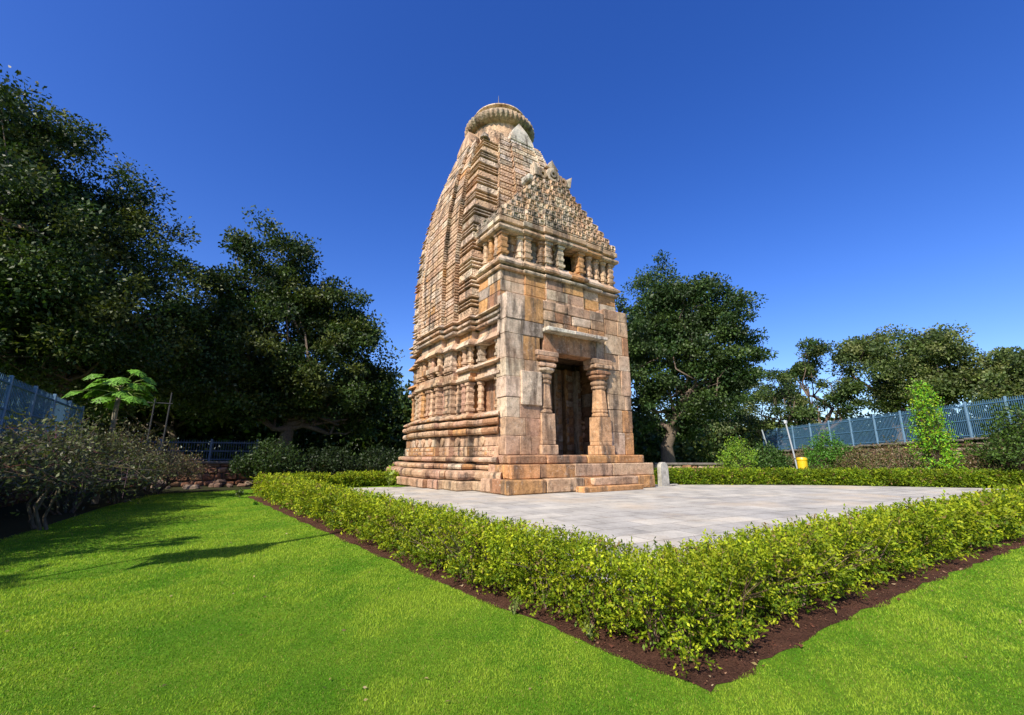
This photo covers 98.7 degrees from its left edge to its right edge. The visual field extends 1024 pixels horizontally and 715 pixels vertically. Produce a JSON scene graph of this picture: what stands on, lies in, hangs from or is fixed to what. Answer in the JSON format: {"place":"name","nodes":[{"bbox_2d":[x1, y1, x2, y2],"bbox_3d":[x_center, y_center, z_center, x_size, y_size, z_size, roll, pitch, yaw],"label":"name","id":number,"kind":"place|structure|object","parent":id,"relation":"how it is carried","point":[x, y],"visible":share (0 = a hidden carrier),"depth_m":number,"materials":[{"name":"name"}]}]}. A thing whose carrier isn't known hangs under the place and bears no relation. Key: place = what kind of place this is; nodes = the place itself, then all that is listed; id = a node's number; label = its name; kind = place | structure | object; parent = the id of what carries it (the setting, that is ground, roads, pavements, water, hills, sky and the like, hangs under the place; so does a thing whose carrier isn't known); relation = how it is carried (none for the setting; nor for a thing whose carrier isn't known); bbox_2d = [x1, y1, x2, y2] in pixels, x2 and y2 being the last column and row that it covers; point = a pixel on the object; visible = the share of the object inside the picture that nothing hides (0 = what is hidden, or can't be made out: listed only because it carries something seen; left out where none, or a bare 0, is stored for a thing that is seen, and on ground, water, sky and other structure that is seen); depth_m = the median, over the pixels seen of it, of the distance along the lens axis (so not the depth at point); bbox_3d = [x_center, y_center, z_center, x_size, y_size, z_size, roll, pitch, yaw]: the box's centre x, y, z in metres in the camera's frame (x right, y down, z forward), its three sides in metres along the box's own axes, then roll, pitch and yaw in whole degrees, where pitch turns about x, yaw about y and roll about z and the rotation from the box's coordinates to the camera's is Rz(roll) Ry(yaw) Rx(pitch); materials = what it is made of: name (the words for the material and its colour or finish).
{"place":"outdoors","nodes":[
{"label":"outdoors","id":0,"kind":"place"},
{"bbox_2d":[0,471,1023,714],"bbox_3d":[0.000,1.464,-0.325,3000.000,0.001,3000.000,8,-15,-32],"label":"lawn","id":1,"kind":"structure","parent":0,"point":[494,634],"depth_m":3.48,"materials":[{"name":"plant"}]},
{"bbox_2d":[0,64,247,428],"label":"broadleaf tree","id":2,"kind":"object","parent":1,"relation":"on","point":[68,300],"visible":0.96,"depth_m":19.93,"materials":[{"name":"green plant"}]},
{"bbox_2d":[0,276,272,458],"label":"broadleaf tree","id":3,"kind":"object","parent":1,"relation":"on","point":[170,428],"visible":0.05,"depth_m":31.13,"materials":[{"name":"green plant"}]},
{"bbox_2d":[0,481,332,540],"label":"shrub bed","id":4,"kind":"object","parent":1,"relation":"on","point":[11,524],"visible":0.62,"depth_m":12.82,"materials":[{"name":"soil"}]},
{"bbox_2d":[0,438,77,507],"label":"stone wall","id":5,"kind":"structure","parent":4,"relation":"on","point":[21,499],"depth_m":13.47,"materials":[{"name":"brown stone"}]},
{"bbox_2d":[0,372,84,440],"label":"metal fence","id":6,"kind":"object","parent":5,"relation":"on","point":[52,400],"visible":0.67,"depth_m":14.78,"materials":[{"name":"metal"}]},
{"bbox_2d":[0,414,95,507],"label":"twiggy shrub","id":7,"kind":"object","parent":4,"relation":"on","point":[22,465],"visible":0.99,"depth_m":7.14,"materials":[{"name":"green plant"}]},
{"bbox_2d":[0,404,166,514],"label":"twiggy shrub","id":8,"kind":"object","parent":4,"relation":"on","point":[104,449],"visible":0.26,"depth_m":12.11,"materials":[{"name":"green plant"}]},
{"bbox_2d":[0,395,176,530],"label":"twiggy shrub","id":9,"kind":"object","parent":4,"relation":"on","point":[83,455],"visible":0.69,"depth_m":9.09,"materials":[{"name":"green plant"}]},
{"bbox_2d":[61,369,158,503],"bbox_3d":[-12.948,2.524,14.297,2.079,4.261,2.316,3,-13,-11],"label":"papaya tree","id":10,"kind":"object","parent":4,"relation":"on","point":[105,392],"visible":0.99,"depth_m":14.38,"materials":[{"name":"green plant"}]},
{"bbox_2d":[49,411,201,504],"bbox_3d":[-12.869,3.200,14.231,4.709,2.961,4.662,8,-15,-32],"label":"twiggy shrub","id":11,"kind":"object","parent":4,"relation":"on","point":[112,499],"visible":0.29,"depth_m":14.22,"materials":[{"name":"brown plant"}]},
{"bbox_2d":[136,398,155,491],"bbox_3d":[-15.541,3.686,18.712,0.113,3.901,0.070,8,-15,-32],"label":"utility pole","id":12,"kind":"object","parent":4,"relation":"on","point":[150,422],"visible":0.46,"depth_m":18.93,"materials":[{"name":"paint"}]},
{"bbox_2d":[150,481,164,489],"bbox_3d":[-15.896,5.733,19.678,0.419,0.438,0.640,-1,-13,3],"label":"rock","id":13,"kind":"object","parent":4,"relation":"on","point":[157,486],"visible":0.3,"depth_m":19.56,"materials":[{"name":"stone"}]},
{"bbox_2d":[148,393,172,490],"bbox_3d":[-15.498,3.559,18.832,1.162,4.201,0.087,8,-15,-32],"label":"utility pole","id":14,"kind":"object","parent":4,"relation":"on","point":[169,403],"visible":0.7,"depth_m":19.22,"materials":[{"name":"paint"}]},
{"bbox_2d":[118,439,215,494],"bbox_3d":[-13.983,4.256,17.252,3.404,2.225,3.898,-6,-14,24],"label":"twiggy shrub","id":15,"kind":"object","parent":4,"relation":"on","point":[190,470],"visible":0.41,"depth_m":17.38,"materials":[{"name":"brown plant"}]},
{"bbox_2d":[183,484,199,488],"bbox_3d":[-14.451,5.891,19.834,0.572,0.307,0.383,5,-14,-23],"label":"rock","id":16,"kind":"object","parent":4,"relation":"on","point":[196,486],"visible":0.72,"depth_m":19.73,"materials":[{"name":"stone"}]},
{"bbox_2d":[122,461,269,488],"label":"stone wall","id":17,"kind":"structure","parent":4,"relation":"on","point":[220,472],"depth_m":21.89,"materials":[{"name":"brown stone"}]},
{"bbox_2d":[115,438,258,460],"bbox_3d":[-16.007,4.592,21.556,6.200,1.220,0.100,8,-15,-32],"label":"metal fence","id":18,"kind":"object","parent":17,"relation":"on","point":[211,442],"visible":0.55,"depth_m":22.02,"materials":[{"name":"metal"}]},
{"bbox_2d":[212,483,221,487],"bbox_3d":[-13.950,6.067,20.802,0.400,0.302,0.292,8,-15,-32],"label":"rock","id":19,"kind":"object","parent":4,"relation":"on","point":[215,485],"visible":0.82,"depth_m":20.71,"materials":[{"name":"stone"}]},
{"bbox_2d":[215,479,226,485],"bbox_3d":[-14.076,6.060,21.203,0.385,0.414,0.592,-6,-14,27],"label":"rock","id":20,"kind":"object","parent":4,"relation":"on","point":[223,482],"visible":0.68,"depth_m":21.17,"materials":[{"name":"stone"}]},
{"bbox_2d":[237,483,246,486],"bbox_3d":[-12.998,6.173,21.204,0.462,0.240,0.325,3,-13,-15],"label":"rock","id":21,"kind":"object","parent":4,"relation":"on","point":[241,485],"visible":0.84,"depth_m":21.10,"materials":[{"name":"stone"}]},
{"bbox_2d":[244,480,254,485],"bbox_3d":[-12.874,6.195,21.599,0.498,0.308,0.368,8,-15,-32],"label":"rock","id":22,"kind":"object","parent":4,"relation":"on","point":[248,483],"visible":0.66,"depth_m":21.48,"materials":[{"name":"stone"}]},
{"bbox_2d":[225,435,309,481],"bbox_3d":[-11.896,5.093,21.647,3.764,2.730,3.976,8,-15,-32],"label":"round bush","id":23,"kind":"object","parent":4,"relation":"on","point":[270,458],"visible":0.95,"depth_m":20.93,"materials":[{"name":"green plant"}]},
{"bbox_2d":[296,442,361,475],"bbox_3d":[-10.974,6.275,26.101,4.284,2.554,4.512,8,-15,-32],"label":"round bush","id":24,"kind":"object","parent":4,"relation":"on","point":[332,460],"visible":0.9,"depth_m":25.12,"materials":[{"name":"green plant"}]},
{"bbox_2d":[0,345,412,470],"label":"undergrowth","id":25,"kind":"object","parent":1,"relation":"on","point":[392,434],"visible":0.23,"depth_m":38.23,"materials":[{"name":"green plant"}]},
{"bbox_2d":[235,488,243,496],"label":"plant","id":26,"kind":"object","parent":1,"relation":"on","point":[238,493],"visible":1,"depth_m":15.80,"materials":[{"name":"green plant"}]},
{"bbox_2d":[140,205,404,472],"bbox_3d":[-15.577,-0.820,30.241,16.716,17.708,10.707,8,-15,-32],"label":"broadleaf tree","id":27,"kind":"object","parent":1,"relation":"on","point":[293,376],"visible":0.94,"depth_m":29.27,"materials":[{"name":"green plant"}]},
{"bbox_2d":[273,471,334,484],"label":"hedge","id":28,"kind":"object","parent":1,"relation":"on","point":[322,477],"visible":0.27,"depth_m":19.90,"materials":[{"name":"green plant"}]},
{"bbox_2d":[331,469,400,487],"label":"hedge","id":29,"kind":"object","parent":1,"relation":"on","point":[351,478],"visible":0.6,"depth_m":21.32,"materials":[{"name":"green plant"}]},
{"bbox_2d":[346,443,404,472],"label":"round bush","id":30,"kind":"object","parent":1,"relation":"on","point":[372,460],"visible":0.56,"depth_m":28.12,"materials":[{"name":"green plant"}]},
{"bbox_2d":[3,508,1021,706],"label":"fallen leaves","id":31,"kind":"object","parent":1,"relation":"on","point":[754,663],"visible":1,"depth_m":3.58,"materials":[{"name":"plant"}]},
{"bbox_2d":[509,597,519,614],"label":"plant","id":32,"kind":"object","parent":1,"relation":"on","point":[515,603],"visible":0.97,"depth_m":4.24,"materials":[{"name":"green plant"}]},
{"bbox_2d":[247,496,1023,691],"bbox_3d":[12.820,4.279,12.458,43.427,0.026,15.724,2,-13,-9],"label":"planting bed","id":33,"kind":"object","parent":1,"relation":"on","point":[646,657],"visible":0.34,"depth_m":4.12,"materials":[{"name":"soil"}]},
{"bbox_2d":[249,471,711,677],"bbox_3d":[-3.994,3.354,9.959,1.362,1.147,17.800,10,-16,-37],"label":"hedge","id":34,"kind":"object","parent":33,"relation":"on","point":[547,561],"visible":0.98,"depth_m":4.62,"materials":[{"name":"green plant"}]},
{"bbox_2d":[581,619,594,639],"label":"plant","id":35,"kind":"object","parent":33,"relation":"on","point":[590,629],"visible":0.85,"depth_m":3.66,"materials":[{"name":"green plant"}]},
{"bbox_2d":[650,481,1023,670],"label":"hedge","id":36,"kind":"object","parent":33,"relation":"on","point":[799,558],"visible":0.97,"depth_m":4.53,"materials":[{"name":"green plant"}]},
{"bbox_2d":[653,465,1023,488],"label":"hedge","id":37,"kind":"object","parent":33,"relation":"on","point":[932,477],"visible":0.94,"depth_m":21.46,"materials":[{"name":"green plant"}]},
{"bbox_2d":[615,249,778,462],"bbox_3d":[12.853,0.388,34.513,13.733,17.201,9.346,-2,-13,8],"label":"broadleaf tree","id":38,"kind":"object","parent":1,"relation":"on","point":[678,321],"visible":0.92,"depth_m":32.65,"materials":[{"name":"green plant"}]},
{"bbox_2d":[653,463,748,470],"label":"stone wall","id":39,"kind":"structure","parent":1,"relation":"on","point":[691,465],"depth_m":25.88,"materials":[{"name":"brown stone"}]},
{"bbox_2d":[695,364,774,448],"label":"broadleaf tree","id":40,"kind":"object","parent":1,"relation":"on","point":[724,429],"visible":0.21,"depth_m":52.22,"materials":[{"name":"green plant"}]},
{"bbox_2d":[715,436,759,468],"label":"garden bush","id":41,"kind":"object","parent":1,"relation":"on","point":[738,457],"visible":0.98,"depth_m":25.18,"materials":[{"name":"green plant"}]},
{"bbox_2d":[743,440,795,468],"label":"garden bush","id":42,"kind":"object","parent":1,"relation":"on","point":[775,458],"visible":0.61,"depth_m":25.59,"materials":[{"name":"green plant"}]},
{"bbox_2d":[726,367,822,449],"bbox_3d":[23.809,5.736,40.188,5.289,9.263,7.653,17,-21,-53],"label":"broadleaf tree","id":43,"kind":"object","parent":1,"relation":"on","point":[797,411],"visible":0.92,"depth_m":39.62,"materials":[{"name":"green plant"}]},
{"bbox_2d":[784,420,797,468],"bbox_3d":[15.859,5.284,24.890,0.475,3.460,0.166,-3,-13,15],"label":"leaning post","id":44,"kind":"object","parent":1,"relation":"on","point":[785,422],"visible":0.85,"depth_m":24.96,"materials":[{"name":"metal"}]},
{"bbox_2d":[796,457,807,468],"bbox_3d":[15.115,5.836,22.849,0.520,1.290,0.520,8,-15,-32],"label":"litter bin","id":45,"kind":"object","parent":1,"relation":"on","point":[802,462],"visible":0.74,"depth_m":22.75,"materials":[{"name":"plastic"}]},
{"bbox_2d":[785,446,829,468],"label":"dry shrub","id":46,"kind":"object","parent":1,"relation":"on","point":[800,452],"visible":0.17,"depth_m":29.41,"materials":[{"name":"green plant"}]},
{"bbox_2d":[763,336,879,441],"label":"broadleaf tree","id":47,"kind":"object","parent":1,"relation":"on","point":[845,392],"visible":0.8,"depth_m":45.23,"materials":[{"name":"green plant"}]},
{"bbox_2d":[631,398,1018,469],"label":"undergrowth","id":48,"kind":"object","parent":1,"relation":"on","point":[700,451],"visible":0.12,"depth_m":47.93,"materials":[{"name":"green plant"}]},
{"bbox_2d":[799,429,854,468],"bbox_3d":[18.861,5.751,26.273,3.077,3.191,3.114,8,-15,-32],"label":"garden bush","id":49,"kind":"object","parent":1,"relation":"on","point":[818,452],"visible":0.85,"depth_m":26.20,"materials":[{"name":"green plant"}]},
{"bbox_2d":[816,441,884,470],"bbox_3d":[19.765,6.039,25.557,3.473,2.312,3.641,-1,-13,2],"label":"dry shrub","id":50,"kind":"object","parent":1,"relation":"on","point":[838,463],"visible":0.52,"depth_m":25.17,"materials":[{"name":"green plant"}]},
{"bbox_2d":[837,443,907,469],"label":"dry shrub","id":51,"kind":"object","parent":1,"relation":"on","point":[862,459],"visible":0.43,"depth_m":24.93,"materials":[{"name":"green plant"}]},
{"bbox_2d":[772,437,1023,470],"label":"stone wall","id":52,"kind":"structure","parent":1,"relation":"on","point":[789,451],"depth_m":26.85,"materials":[{"name":"brown stone"}]},
{"bbox_2d":[762,395,1023,450],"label":"metal fence","id":53,"kind":"object","parent":52,"relation":"on","point":[968,420],"visible":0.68,"depth_m":29.00,"materials":[{"name":"metal"}]},
{"bbox_2d":[860,435,936,471],"bbox_3d":[20.338,5.345,23.023,3.454,2.565,3.262,8,-15,-32],"label":"dry shrub","id":54,"kind":"object","parent":1,"relation":"on","point":[896,460],"visible":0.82,"depth_m":22.90,"materials":[{"name":"green plant"}]},
{"bbox_2d":[826,320,981,448],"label":"broadleaf tree","id":55,"kind":"object","parent":1,"relation":"on","point":[926,357],"visible":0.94,"depth_m":41.64,"materials":[{"name":"green plant"}]},
{"bbox_2d":[902,378,973,470],"bbox_3d":[21.509,3.750,22.642,2.891,5.516,2.486,-11,-17,42],"label":"young tree","id":56,"kind":"object","parent":1,"relation":"on","point":[933,422],"visible":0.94,"depth_m":22.46,"materials":[{"name":"green plant"}]},
{"bbox_2d":[933,443,1007,469],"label":"dry shrub","id":57,"kind":"object","parent":1,"relation":"on","point":[966,461],"visible":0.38,"depth_m":22.16,"materials":[{"name":"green plant"}]},
{"bbox_2d":[944,345,1023,424],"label":"broadleaf tree","id":58,"kind":"object","parent":1,"relation":"on","point":[1000,374],"visible":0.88,"depth_m":35.86,"materials":[{"name":"green plant"}]},
{"bbox_2d":[958,401,1023,472],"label":"garden bush","id":59,"kind":"object","parent":1,"relation":"on","point":[1008,435],"visible":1,"depth_m":20.35,"materials":[{"name":"green plant"}]},
{"bbox_2d":[964,441,1023,471],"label":"dry shrub","id":60,"kind":"object","parent":1,"relation":"on","point":[980,467],"visible":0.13,"depth_m":21.87,"materials":[{"name":"green plant"}]},
{"bbox_2d":[0,0,1023,449],"label":"sky","id":61,"kind":"structure","parent":0,"point":[855,166],"materials":[{"name":"blue"}]},
{"bbox_2d":[350,484,1007,609],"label":"pavement","id":62,"kind":"structure","parent":0,"point":[675,515],"depth_m":12.94,"materials":[{"name":"grey stone"}]},
{"bbox_2d":[384,463,394,487],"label":"plant","id":63,"kind":"object","parent":62,"relation":"on","point":[390,478],"visible":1,"depth_m":20.02,"materials":[{"name":"green plant"}]},
{"bbox_2d":[386,96,654,495],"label":"stone temple","id":64,"kind":"structure","parent":62,"relation":"on","point":[520,370],"depth_m":21.34,"materials":[{"name":"stone"}]},
{"bbox_2d":[657,462,669,485],"bbox_3d":[7.271,5.627,21.165,0.560,1.150,0.220,8,-15,-32],"label":"marker stone","id":65,"kind":"object","parent":62,"relation":"on","point":[663,473],"visible":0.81,"depth_m":21.05,"materials":[{"name":"white stone"}]}
]}

